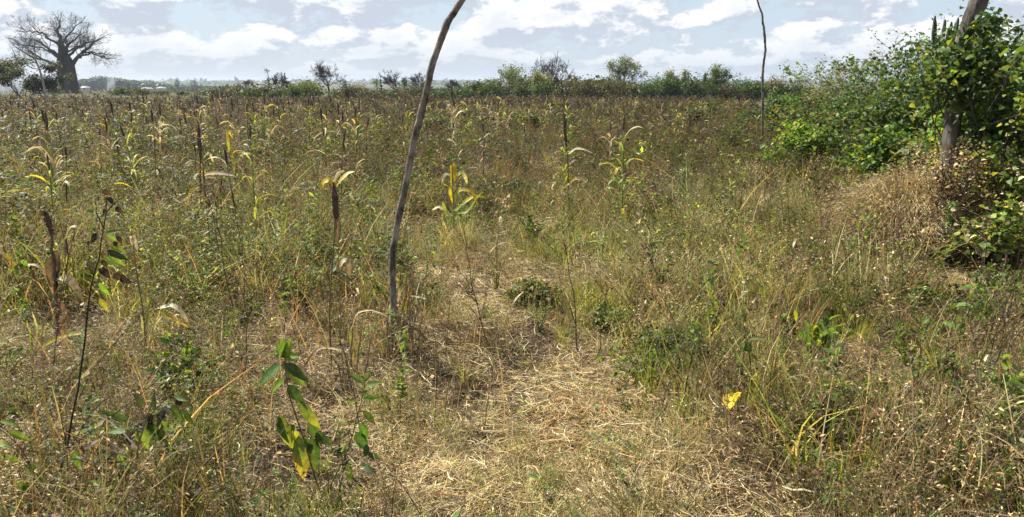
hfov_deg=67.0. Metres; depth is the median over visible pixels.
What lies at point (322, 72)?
leafless tree
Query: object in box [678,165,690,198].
field weed
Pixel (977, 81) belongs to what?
climbing vine
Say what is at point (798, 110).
leafy shrub
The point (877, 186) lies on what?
grass mound
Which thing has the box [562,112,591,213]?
tall millet
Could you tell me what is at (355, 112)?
millet stalk
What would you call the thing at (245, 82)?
leafless tree
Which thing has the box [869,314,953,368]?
leafy weed
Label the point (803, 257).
leafy weed
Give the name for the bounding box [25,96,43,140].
millet stalk
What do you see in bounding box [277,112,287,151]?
millet stalk
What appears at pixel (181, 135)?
millet stalk
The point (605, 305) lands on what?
field weed
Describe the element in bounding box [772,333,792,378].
field weed
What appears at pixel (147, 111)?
millet stalk
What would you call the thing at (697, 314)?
leafy weed
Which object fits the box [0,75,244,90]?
wooded hill
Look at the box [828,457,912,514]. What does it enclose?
leafy weed
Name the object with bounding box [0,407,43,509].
leafy sprig
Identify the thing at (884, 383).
leafy weed
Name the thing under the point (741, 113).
millet stalk
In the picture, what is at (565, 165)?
millet stalk
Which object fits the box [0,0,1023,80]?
sky
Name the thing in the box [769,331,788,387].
field weed
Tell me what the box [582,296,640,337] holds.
field bush
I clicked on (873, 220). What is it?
field weed
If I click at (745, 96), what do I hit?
thicket bush
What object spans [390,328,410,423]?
field weed
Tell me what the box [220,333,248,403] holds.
field weed
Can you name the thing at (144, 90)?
thicket bush
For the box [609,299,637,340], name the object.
leafy weed
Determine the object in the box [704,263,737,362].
field weed
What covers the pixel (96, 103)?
green weeds
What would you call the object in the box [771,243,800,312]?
field weed
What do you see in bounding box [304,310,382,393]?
cut stalk bundle
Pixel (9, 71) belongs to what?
dark leafy tree
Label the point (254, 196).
millet stalk
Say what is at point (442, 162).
field weed
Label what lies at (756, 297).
field weed
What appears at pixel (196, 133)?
millet stalk
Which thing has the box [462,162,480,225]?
field weed
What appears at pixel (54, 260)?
withered millet
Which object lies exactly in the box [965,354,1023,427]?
leafy weed
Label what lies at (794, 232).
field weed
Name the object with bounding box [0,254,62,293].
leafy weed
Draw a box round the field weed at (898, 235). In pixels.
[887,204,914,324]
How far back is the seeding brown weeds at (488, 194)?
11.12 m
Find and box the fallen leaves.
[0,175,1023,516]
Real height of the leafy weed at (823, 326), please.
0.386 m
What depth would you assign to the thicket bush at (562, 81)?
75.05 m
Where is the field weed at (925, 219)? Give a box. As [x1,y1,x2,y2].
[916,218,936,265]
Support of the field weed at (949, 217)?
on the ground at (282, 456)
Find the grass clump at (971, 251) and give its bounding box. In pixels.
[900,232,1023,264]
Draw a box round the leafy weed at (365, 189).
[343,176,389,219]
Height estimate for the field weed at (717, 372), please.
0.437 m
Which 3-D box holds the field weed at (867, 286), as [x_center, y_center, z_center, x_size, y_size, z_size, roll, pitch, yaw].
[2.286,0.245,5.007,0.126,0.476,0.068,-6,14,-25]
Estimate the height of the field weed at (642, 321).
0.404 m
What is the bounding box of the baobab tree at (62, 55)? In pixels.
[5,11,122,93]
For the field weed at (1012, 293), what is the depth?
4.49 m
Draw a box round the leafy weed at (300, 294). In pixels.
[287,256,332,316]
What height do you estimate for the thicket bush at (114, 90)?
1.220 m
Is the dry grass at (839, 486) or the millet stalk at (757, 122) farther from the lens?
the millet stalk at (757, 122)
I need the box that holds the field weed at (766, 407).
[762,345,788,427]
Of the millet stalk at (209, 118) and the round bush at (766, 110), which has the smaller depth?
the millet stalk at (209, 118)
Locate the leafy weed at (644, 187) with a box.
[624,179,660,197]
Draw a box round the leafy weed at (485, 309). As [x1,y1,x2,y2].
[464,293,500,322]
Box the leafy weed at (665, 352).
[643,340,684,371]
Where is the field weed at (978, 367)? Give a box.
[967,345,999,409]
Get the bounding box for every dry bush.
[872,129,972,186]
[897,115,1018,198]
[903,126,1023,260]
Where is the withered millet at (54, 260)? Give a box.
[5,207,83,337]
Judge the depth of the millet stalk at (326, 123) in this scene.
14.44 m
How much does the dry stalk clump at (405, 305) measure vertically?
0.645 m
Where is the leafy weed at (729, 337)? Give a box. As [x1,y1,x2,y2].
[704,311,752,365]
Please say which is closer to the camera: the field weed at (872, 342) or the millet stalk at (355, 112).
the field weed at (872, 342)
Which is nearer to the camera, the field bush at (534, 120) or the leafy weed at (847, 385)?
the leafy weed at (847, 385)
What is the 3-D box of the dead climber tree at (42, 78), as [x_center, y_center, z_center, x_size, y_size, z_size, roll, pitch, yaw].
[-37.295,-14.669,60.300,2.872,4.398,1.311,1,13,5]
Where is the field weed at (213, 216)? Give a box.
[197,183,223,286]
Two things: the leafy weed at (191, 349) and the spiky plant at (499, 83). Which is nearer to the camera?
the leafy weed at (191, 349)
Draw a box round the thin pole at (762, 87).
[757,0,766,139]
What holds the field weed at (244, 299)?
on the ground at (282, 456)
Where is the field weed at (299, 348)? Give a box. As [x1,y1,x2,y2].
[287,323,310,387]
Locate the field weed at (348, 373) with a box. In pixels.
[335,330,375,423]
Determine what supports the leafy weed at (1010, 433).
on the ground at (282, 456)
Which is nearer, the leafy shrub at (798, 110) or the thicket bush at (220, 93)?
the leafy shrub at (798, 110)
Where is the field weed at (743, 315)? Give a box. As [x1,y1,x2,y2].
[730,306,751,339]
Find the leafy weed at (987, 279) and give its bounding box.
[952,258,1023,307]
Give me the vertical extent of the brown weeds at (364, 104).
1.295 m
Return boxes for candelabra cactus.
[931,16,958,73]
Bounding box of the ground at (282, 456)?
[0,84,1023,516]
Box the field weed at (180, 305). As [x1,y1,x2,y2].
[162,287,181,341]
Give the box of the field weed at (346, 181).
[336,166,354,212]
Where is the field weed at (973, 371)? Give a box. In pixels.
[965,355,986,400]
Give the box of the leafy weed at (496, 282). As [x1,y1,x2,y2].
[491,236,502,294]
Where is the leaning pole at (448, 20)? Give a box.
[389,0,465,357]
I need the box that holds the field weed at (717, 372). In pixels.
[706,338,730,417]
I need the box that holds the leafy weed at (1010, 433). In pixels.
[996,403,1023,504]
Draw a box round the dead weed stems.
[0,98,1023,516]
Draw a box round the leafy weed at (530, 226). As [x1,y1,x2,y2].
[500,205,572,245]
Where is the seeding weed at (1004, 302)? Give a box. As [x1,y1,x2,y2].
[977,270,1023,363]
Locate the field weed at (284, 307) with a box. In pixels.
[276,267,303,337]
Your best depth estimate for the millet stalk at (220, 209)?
7.09 m
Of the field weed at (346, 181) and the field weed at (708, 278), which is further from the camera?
the field weed at (346, 181)
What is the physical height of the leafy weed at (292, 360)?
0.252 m
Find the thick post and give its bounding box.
[939,0,988,186]
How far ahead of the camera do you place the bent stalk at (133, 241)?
4.36 m
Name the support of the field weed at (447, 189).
on the ground at (282, 456)
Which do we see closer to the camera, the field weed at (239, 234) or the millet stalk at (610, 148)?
the field weed at (239, 234)
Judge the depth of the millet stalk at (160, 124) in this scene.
12.52 m
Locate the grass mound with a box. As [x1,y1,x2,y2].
[797,161,1021,261]
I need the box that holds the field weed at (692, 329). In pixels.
[684,321,706,369]
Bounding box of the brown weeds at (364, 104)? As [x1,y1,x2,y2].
[0,90,769,125]
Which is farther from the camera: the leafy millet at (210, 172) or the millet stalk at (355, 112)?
the millet stalk at (355, 112)
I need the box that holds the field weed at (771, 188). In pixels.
[757,164,786,217]
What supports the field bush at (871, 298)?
on the ground at (282, 456)
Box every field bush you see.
[79,166,126,179]
[128,133,183,154]
[194,250,240,279]
[309,163,336,175]
[421,111,465,134]
[486,173,530,198]
[497,273,562,310]
[506,106,576,129]
[554,152,611,170]
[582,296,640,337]
[625,315,711,365]
[673,97,722,133]
[692,287,756,324]
[707,124,756,155]
[765,387,845,449]
[849,270,943,312]
[900,277,1019,329]
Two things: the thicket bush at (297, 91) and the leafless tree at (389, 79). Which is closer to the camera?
the thicket bush at (297, 91)
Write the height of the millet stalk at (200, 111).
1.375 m
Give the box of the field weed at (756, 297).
[720,241,759,342]
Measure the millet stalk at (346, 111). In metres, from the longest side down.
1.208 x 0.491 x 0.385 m
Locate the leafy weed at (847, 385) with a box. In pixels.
[818,375,874,411]
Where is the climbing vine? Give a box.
[906,6,1023,186]
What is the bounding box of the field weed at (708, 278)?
[703,269,719,326]
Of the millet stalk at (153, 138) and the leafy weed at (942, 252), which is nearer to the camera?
the leafy weed at (942, 252)
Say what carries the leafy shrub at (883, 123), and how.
on the ground at (282, 456)
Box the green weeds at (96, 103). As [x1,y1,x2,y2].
[1,88,760,123]
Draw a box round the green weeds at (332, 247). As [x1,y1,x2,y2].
[0,81,1023,516]
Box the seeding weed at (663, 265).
[645,242,674,289]
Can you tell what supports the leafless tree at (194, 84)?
on the ground at (282, 456)
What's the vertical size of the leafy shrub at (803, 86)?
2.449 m
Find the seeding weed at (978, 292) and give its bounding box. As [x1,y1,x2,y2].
[965,280,998,329]
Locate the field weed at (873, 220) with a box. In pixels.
[855,211,880,252]
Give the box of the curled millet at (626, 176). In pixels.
[613,158,642,208]
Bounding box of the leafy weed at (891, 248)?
[867,240,908,265]
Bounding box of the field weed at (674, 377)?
[650,346,682,412]
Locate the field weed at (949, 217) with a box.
[935,198,958,257]
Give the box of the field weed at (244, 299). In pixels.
[232,235,276,372]
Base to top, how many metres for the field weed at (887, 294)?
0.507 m
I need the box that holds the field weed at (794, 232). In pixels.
[783,221,812,282]
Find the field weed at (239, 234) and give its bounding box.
[232,207,246,272]
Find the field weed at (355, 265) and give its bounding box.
[350,249,368,310]
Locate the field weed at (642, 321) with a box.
[635,293,647,334]
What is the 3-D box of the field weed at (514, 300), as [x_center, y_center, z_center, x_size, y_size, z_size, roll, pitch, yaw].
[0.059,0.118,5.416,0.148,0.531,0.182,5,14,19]
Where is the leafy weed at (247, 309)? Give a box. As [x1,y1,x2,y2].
[218,292,282,326]
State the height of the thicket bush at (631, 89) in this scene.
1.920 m
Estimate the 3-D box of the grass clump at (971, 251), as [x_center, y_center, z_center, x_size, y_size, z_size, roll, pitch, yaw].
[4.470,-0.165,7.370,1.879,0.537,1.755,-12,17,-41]
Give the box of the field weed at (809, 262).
[793,212,834,301]
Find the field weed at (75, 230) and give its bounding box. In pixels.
[54,229,80,336]
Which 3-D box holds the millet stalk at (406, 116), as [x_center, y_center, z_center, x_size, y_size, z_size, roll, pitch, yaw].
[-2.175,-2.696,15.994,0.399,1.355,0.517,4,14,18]
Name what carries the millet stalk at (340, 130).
on the ground at (282, 456)
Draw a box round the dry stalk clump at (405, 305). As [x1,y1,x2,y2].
[375,261,436,355]
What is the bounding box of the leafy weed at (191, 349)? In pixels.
[109,322,231,398]
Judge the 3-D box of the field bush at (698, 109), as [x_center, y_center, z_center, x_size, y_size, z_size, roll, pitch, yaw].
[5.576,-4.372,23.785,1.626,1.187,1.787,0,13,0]
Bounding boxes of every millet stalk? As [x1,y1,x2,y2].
[0,110,14,151]
[3,101,20,144]
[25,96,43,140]
[26,111,69,224]
[27,110,42,161]
[30,109,81,193]
[36,154,76,238]
[51,109,63,161]
[60,145,84,227]
[61,239,85,322]
[89,129,106,187]
[96,116,123,189]
[106,115,115,151]
[109,99,129,178]
[117,126,164,204]
[122,103,138,142]
[125,112,139,156]
[140,108,176,198]
[141,94,158,132]
[143,115,157,156]
[147,103,168,166]
[171,116,196,170]
[178,117,190,157]
[184,143,201,195]
[186,137,225,247]
[190,95,206,152]
[193,111,207,171]
[205,96,213,134]
[212,93,222,147]
[215,177,231,247]
[219,97,248,167]
[224,147,242,240]
[234,125,275,242]
[246,101,262,152]
[246,103,257,152]
[252,93,277,160]
[265,105,282,165]
[275,98,284,148]
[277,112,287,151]
[287,99,297,143]
[301,99,312,135]
[304,107,344,192]
[307,96,319,151]
[318,109,331,152]
[328,129,353,211]
[336,100,352,159]
[338,176,348,245]
[341,99,352,136]
[341,108,365,179]
[341,111,353,161]
[351,97,368,151]
[365,118,373,170]
[370,106,383,151]
[391,116,410,160]
[404,95,412,139]
[446,85,463,145]
[446,99,463,163]
[453,100,462,134]
[463,97,474,135]
[468,85,479,122]
[470,124,495,187]
[476,99,495,140]
[505,98,516,137]
[553,117,570,184]
[562,95,576,134]
[601,113,641,216]
[601,124,616,192]
[614,90,623,135]
[643,106,652,139]
[673,95,681,132]
[677,106,688,143]
[701,107,715,144]
[733,93,746,130]
[750,104,759,145]
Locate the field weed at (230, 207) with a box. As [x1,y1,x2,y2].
[224,203,254,234]
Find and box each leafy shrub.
[754,112,845,174]
[761,80,906,147]
[764,90,850,107]
[765,54,863,120]
[766,88,875,133]
[770,74,825,104]
[781,51,904,124]
[806,86,933,175]
[809,29,925,132]
[825,19,1023,133]
[825,129,855,152]
[831,159,873,186]
[832,113,965,184]
[839,9,1004,136]
[848,0,1012,141]
[897,90,1019,191]
[898,11,1023,247]
[915,14,1023,161]
[943,112,1023,272]
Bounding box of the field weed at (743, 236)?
[729,233,752,287]
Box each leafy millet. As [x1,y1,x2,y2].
[0,188,36,230]
[187,123,233,209]
[226,130,255,197]
[433,154,485,247]
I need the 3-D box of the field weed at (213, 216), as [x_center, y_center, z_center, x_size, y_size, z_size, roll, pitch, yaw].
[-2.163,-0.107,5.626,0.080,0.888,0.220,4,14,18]
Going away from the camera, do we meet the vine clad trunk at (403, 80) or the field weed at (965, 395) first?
the field weed at (965, 395)
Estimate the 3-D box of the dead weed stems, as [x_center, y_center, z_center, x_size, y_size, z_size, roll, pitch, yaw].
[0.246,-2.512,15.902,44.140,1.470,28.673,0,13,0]
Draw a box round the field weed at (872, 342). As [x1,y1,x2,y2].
[862,323,887,387]
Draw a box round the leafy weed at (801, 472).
[763,445,831,515]
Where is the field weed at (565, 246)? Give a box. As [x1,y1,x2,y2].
[558,235,579,356]
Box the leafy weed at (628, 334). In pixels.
[582,327,687,383]
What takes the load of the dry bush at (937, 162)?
on the ground at (282, 456)
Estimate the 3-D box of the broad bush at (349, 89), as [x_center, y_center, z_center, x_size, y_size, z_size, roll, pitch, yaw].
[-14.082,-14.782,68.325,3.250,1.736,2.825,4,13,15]
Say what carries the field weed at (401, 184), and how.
on the ground at (282, 456)
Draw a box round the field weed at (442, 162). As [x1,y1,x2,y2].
[437,149,446,184]
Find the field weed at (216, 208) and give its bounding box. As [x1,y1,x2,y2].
[207,184,220,241]
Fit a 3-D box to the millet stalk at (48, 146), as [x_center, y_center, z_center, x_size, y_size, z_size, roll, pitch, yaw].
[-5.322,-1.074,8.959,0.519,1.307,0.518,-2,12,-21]
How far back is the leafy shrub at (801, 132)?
12.91 m
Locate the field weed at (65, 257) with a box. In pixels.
[39,223,73,309]
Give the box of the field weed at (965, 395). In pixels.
[939,373,983,441]
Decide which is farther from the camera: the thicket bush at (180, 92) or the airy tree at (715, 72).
the thicket bush at (180, 92)
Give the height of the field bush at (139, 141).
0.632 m
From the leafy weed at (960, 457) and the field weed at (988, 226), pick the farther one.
the field weed at (988, 226)
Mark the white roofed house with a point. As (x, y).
(86, 88)
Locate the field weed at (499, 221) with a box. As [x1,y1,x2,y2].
[490,194,511,261]
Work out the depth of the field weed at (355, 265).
5.38 m
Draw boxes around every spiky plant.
[378,77,385,92]
[498,76,509,98]
[702,66,710,83]
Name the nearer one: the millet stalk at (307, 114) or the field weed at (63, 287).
the field weed at (63, 287)
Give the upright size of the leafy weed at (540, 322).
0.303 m
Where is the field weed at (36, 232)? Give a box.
[23,221,49,246]
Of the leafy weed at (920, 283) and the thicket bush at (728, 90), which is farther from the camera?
the thicket bush at (728, 90)
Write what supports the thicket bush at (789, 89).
on the ground at (282, 456)
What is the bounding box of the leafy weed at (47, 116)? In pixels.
[6,104,89,126]
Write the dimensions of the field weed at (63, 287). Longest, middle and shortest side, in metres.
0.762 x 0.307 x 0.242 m
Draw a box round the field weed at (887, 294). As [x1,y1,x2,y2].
[878,266,904,345]
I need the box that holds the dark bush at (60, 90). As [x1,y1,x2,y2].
[48,87,63,94]
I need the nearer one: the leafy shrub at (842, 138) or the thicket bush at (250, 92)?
the leafy shrub at (842, 138)
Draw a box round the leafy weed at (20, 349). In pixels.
[0,339,29,364]
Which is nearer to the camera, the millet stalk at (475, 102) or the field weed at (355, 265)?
the field weed at (355, 265)
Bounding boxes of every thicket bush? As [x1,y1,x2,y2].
[105,87,123,95]
[117,86,133,95]
[128,86,151,95]
[151,88,170,95]
[174,90,192,95]
[193,89,209,95]
[204,83,238,96]
[210,88,236,98]
[223,81,251,94]
[238,86,266,99]
[253,83,287,99]
[261,84,283,99]
[281,82,304,97]
[283,79,327,97]
[328,86,364,97]
[355,88,382,98]
[371,87,403,99]
[372,89,396,99]
[398,83,422,97]
[409,86,443,97]
[434,83,453,99]
[446,83,473,99]
[463,79,507,96]
[476,79,508,98]
[498,85,513,96]
[509,78,539,100]
[522,72,561,96]
[531,77,556,99]
[550,76,580,94]
[552,79,577,99]
[563,75,599,98]
[573,74,605,96]
[585,81,604,97]
[596,76,625,97]
[598,78,634,96]
[620,81,647,99]
[633,80,668,98]
[635,78,659,99]
[665,72,702,100]
[685,78,724,98]
[714,81,739,100]
[733,82,766,98]
[742,76,770,100]
[770,82,803,100]
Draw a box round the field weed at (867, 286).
[858,260,876,324]
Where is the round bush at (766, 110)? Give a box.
[731,94,795,138]
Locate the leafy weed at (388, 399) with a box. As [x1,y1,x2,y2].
[378,389,401,412]
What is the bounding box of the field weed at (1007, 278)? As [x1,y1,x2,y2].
[968,262,1019,336]
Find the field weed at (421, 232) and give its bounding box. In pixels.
[414,216,427,262]
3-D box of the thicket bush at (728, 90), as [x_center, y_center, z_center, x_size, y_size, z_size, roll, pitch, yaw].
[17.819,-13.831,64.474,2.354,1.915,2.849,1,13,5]
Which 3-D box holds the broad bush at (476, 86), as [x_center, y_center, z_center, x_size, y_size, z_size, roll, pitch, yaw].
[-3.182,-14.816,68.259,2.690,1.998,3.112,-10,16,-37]
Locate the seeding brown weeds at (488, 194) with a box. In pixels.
[0,94,1023,516]
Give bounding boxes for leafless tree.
[174,76,183,90]
[189,78,198,90]
[242,80,254,88]
[269,72,294,89]
[310,61,348,95]
[377,68,409,96]
[409,71,432,89]
[448,79,460,91]
[529,50,574,96]
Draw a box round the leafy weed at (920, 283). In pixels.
[839,254,978,313]
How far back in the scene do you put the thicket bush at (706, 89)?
64.38 m
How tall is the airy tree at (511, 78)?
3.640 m
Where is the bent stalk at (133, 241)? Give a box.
[129,232,187,364]
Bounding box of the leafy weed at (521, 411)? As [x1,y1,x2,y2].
[515,394,533,415]
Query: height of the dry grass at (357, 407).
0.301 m
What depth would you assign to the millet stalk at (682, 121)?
18.06 m
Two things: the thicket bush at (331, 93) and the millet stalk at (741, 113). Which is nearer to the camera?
the millet stalk at (741, 113)
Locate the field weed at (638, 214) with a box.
[623,210,644,273]
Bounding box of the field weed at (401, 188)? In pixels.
[394,166,408,222]
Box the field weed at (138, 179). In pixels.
[129,157,151,194]
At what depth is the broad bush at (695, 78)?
66.14 m
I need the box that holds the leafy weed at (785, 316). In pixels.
[769,312,800,342]
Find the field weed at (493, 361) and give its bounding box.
[485,334,506,394]
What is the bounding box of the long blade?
[27,313,80,356]
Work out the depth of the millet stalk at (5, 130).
15.31 m
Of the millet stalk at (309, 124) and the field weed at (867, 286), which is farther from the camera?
the millet stalk at (309, 124)
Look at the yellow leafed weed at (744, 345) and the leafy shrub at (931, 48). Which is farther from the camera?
the leafy shrub at (931, 48)
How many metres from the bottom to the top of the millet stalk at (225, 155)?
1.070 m
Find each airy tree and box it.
[482,60,535,95]
[527,69,553,91]
[604,54,648,83]
[661,66,690,95]
[706,60,735,95]
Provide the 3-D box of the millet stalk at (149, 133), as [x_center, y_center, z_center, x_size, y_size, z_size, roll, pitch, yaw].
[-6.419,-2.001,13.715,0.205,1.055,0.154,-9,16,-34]
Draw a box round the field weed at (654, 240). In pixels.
[643,215,673,273]
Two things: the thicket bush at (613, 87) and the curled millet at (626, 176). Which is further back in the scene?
the thicket bush at (613, 87)
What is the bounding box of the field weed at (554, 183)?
[547,171,568,221]
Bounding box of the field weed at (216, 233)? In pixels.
[210,219,238,329]
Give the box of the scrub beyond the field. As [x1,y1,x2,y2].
[0,85,878,100]
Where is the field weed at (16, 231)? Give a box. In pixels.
[6,215,32,263]
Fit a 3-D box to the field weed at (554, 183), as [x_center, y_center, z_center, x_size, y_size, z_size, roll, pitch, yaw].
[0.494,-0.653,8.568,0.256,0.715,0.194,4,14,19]
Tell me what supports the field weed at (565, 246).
on the ground at (282, 456)
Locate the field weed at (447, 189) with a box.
[438,164,457,227]
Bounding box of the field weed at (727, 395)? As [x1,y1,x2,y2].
[716,364,742,442]
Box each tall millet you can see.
[320,170,354,371]
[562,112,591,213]
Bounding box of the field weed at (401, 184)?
[386,164,408,206]
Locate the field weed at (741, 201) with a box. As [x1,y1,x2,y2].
[736,181,747,233]
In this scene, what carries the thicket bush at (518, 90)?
on the ground at (282, 456)
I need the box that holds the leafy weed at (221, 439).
[201,416,245,506]
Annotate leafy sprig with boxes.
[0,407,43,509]
[80,390,193,494]
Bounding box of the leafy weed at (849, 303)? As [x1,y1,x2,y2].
[807,280,910,329]
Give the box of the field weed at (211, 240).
[201,215,220,265]
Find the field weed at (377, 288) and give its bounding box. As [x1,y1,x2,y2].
[348,243,389,302]
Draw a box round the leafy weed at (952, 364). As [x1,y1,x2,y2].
[908,333,983,383]
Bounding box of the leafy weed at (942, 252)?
[919,242,954,270]
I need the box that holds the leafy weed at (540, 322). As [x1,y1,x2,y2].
[520,289,566,333]
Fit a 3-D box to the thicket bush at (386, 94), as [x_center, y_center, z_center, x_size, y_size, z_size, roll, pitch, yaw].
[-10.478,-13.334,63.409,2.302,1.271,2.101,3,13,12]
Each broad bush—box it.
[295,75,320,97]
[332,82,373,99]
[465,79,485,98]
[643,72,681,99]
[684,72,710,94]
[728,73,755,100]
[760,73,792,97]
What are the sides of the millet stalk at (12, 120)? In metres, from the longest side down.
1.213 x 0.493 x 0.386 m
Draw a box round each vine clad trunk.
[260,68,271,87]
[369,75,382,92]
[400,77,408,92]
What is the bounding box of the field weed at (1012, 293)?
[992,211,1023,357]
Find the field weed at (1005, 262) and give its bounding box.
[982,253,1013,347]
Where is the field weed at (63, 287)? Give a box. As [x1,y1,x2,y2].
[30,235,84,367]
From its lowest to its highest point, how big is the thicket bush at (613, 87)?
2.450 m
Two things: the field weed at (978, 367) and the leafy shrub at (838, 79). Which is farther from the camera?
the leafy shrub at (838, 79)
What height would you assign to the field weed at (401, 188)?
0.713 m
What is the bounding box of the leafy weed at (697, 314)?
[672,292,732,328]
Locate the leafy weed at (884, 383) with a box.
[851,377,895,409]
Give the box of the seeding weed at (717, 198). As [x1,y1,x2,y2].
[705,194,766,230]
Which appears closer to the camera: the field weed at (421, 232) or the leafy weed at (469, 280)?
the leafy weed at (469, 280)
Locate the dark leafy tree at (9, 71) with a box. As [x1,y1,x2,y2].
[0,51,78,98]
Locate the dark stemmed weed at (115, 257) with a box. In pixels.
[51,189,183,506]
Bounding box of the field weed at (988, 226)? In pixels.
[970,211,1004,298]
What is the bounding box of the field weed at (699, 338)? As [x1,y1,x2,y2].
[686,309,712,369]
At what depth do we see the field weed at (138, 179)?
9.28 m
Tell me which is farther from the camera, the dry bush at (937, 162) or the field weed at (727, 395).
the dry bush at (937, 162)
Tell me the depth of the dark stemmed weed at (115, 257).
2.72 m
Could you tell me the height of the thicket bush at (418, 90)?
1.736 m
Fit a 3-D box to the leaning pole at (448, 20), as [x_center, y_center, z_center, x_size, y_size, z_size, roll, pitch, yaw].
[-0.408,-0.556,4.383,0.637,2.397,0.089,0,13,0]
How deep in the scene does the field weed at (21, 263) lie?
4.74 m
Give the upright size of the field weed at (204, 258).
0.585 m
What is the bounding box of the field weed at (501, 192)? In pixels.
[493,169,506,217]
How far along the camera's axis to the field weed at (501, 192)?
8.96 m
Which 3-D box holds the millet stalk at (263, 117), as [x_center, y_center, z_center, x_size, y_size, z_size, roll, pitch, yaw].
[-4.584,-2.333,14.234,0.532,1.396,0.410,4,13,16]
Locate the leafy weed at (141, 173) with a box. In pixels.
[99,168,180,201]
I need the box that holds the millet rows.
[0,87,732,125]
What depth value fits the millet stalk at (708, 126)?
17.34 m
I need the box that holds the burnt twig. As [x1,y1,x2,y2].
[870,395,901,451]
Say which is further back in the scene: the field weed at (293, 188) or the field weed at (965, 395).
the field weed at (293, 188)
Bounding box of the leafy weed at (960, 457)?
[937,422,991,514]
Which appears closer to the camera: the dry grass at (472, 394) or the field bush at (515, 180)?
the dry grass at (472, 394)
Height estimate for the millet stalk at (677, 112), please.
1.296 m
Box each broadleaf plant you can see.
[259,337,332,507]
[321,371,383,497]
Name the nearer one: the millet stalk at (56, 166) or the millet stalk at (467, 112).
the millet stalk at (56, 166)
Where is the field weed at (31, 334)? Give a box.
[24,326,41,386]
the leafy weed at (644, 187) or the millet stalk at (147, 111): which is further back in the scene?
the millet stalk at (147, 111)
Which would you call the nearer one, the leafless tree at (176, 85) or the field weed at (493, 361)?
the field weed at (493, 361)
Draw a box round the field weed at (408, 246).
[395,239,414,294]
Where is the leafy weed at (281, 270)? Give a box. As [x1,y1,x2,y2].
[268,232,308,305]
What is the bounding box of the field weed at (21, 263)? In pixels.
[8,248,34,331]
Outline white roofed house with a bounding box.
[80,86,90,92]
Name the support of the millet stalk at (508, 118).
on the ground at (282, 456)
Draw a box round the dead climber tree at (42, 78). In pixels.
[12,41,49,96]
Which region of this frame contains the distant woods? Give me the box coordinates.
[23,76,897,84]
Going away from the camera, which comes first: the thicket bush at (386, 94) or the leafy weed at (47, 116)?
the leafy weed at (47, 116)
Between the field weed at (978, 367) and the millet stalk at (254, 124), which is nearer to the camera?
the field weed at (978, 367)
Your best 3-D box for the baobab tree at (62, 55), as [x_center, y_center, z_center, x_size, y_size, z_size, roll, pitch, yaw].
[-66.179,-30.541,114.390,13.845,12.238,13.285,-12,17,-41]
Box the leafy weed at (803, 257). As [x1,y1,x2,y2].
[782,230,857,280]
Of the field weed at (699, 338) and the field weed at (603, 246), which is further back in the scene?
the field weed at (603, 246)
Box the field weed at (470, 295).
[449,231,492,349]
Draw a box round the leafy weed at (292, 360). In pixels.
[267,340,303,370]
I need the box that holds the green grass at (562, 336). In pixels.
[0,98,1023,516]
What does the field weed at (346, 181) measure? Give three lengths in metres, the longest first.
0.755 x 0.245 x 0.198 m
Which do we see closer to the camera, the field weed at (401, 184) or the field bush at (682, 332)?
the field bush at (682, 332)
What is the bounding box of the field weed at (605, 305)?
[595,280,615,362]
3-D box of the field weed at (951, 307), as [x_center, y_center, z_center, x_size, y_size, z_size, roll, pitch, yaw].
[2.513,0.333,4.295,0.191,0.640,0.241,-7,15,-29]
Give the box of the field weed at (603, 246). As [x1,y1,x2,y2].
[592,230,609,280]
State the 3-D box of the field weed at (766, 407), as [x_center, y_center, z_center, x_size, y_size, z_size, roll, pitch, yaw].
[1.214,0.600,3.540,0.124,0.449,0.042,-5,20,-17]
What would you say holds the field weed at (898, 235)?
on the ground at (282, 456)
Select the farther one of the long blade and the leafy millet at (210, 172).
the leafy millet at (210, 172)
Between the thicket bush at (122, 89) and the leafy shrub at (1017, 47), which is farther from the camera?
the thicket bush at (122, 89)
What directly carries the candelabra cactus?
on the ground at (282, 456)
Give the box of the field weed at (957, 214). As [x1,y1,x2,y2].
[944,194,969,263]
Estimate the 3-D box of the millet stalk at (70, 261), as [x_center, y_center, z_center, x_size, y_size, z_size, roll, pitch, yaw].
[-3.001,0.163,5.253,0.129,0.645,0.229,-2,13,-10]
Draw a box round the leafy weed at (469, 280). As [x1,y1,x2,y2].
[457,267,476,294]
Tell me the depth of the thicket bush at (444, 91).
64.54 m
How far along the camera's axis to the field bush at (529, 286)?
5.53 m
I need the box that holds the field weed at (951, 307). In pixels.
[943,265,998,362]
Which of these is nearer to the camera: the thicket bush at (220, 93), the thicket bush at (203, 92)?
the thicket bush at (220, 93)
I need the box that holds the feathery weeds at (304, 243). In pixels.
[0,99,1023,516]
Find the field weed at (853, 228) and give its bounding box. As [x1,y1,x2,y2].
[846,214,862,251]
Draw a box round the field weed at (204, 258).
[194,230,210,298]
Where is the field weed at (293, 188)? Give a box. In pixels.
[292,170,307,200]
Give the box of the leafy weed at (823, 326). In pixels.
[793,309,859,364]
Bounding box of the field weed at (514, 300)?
[509,241,527,309]
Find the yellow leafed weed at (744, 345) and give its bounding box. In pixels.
[720,335,769,419]
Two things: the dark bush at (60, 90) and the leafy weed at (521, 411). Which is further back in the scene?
the dark bush at (60, 90)

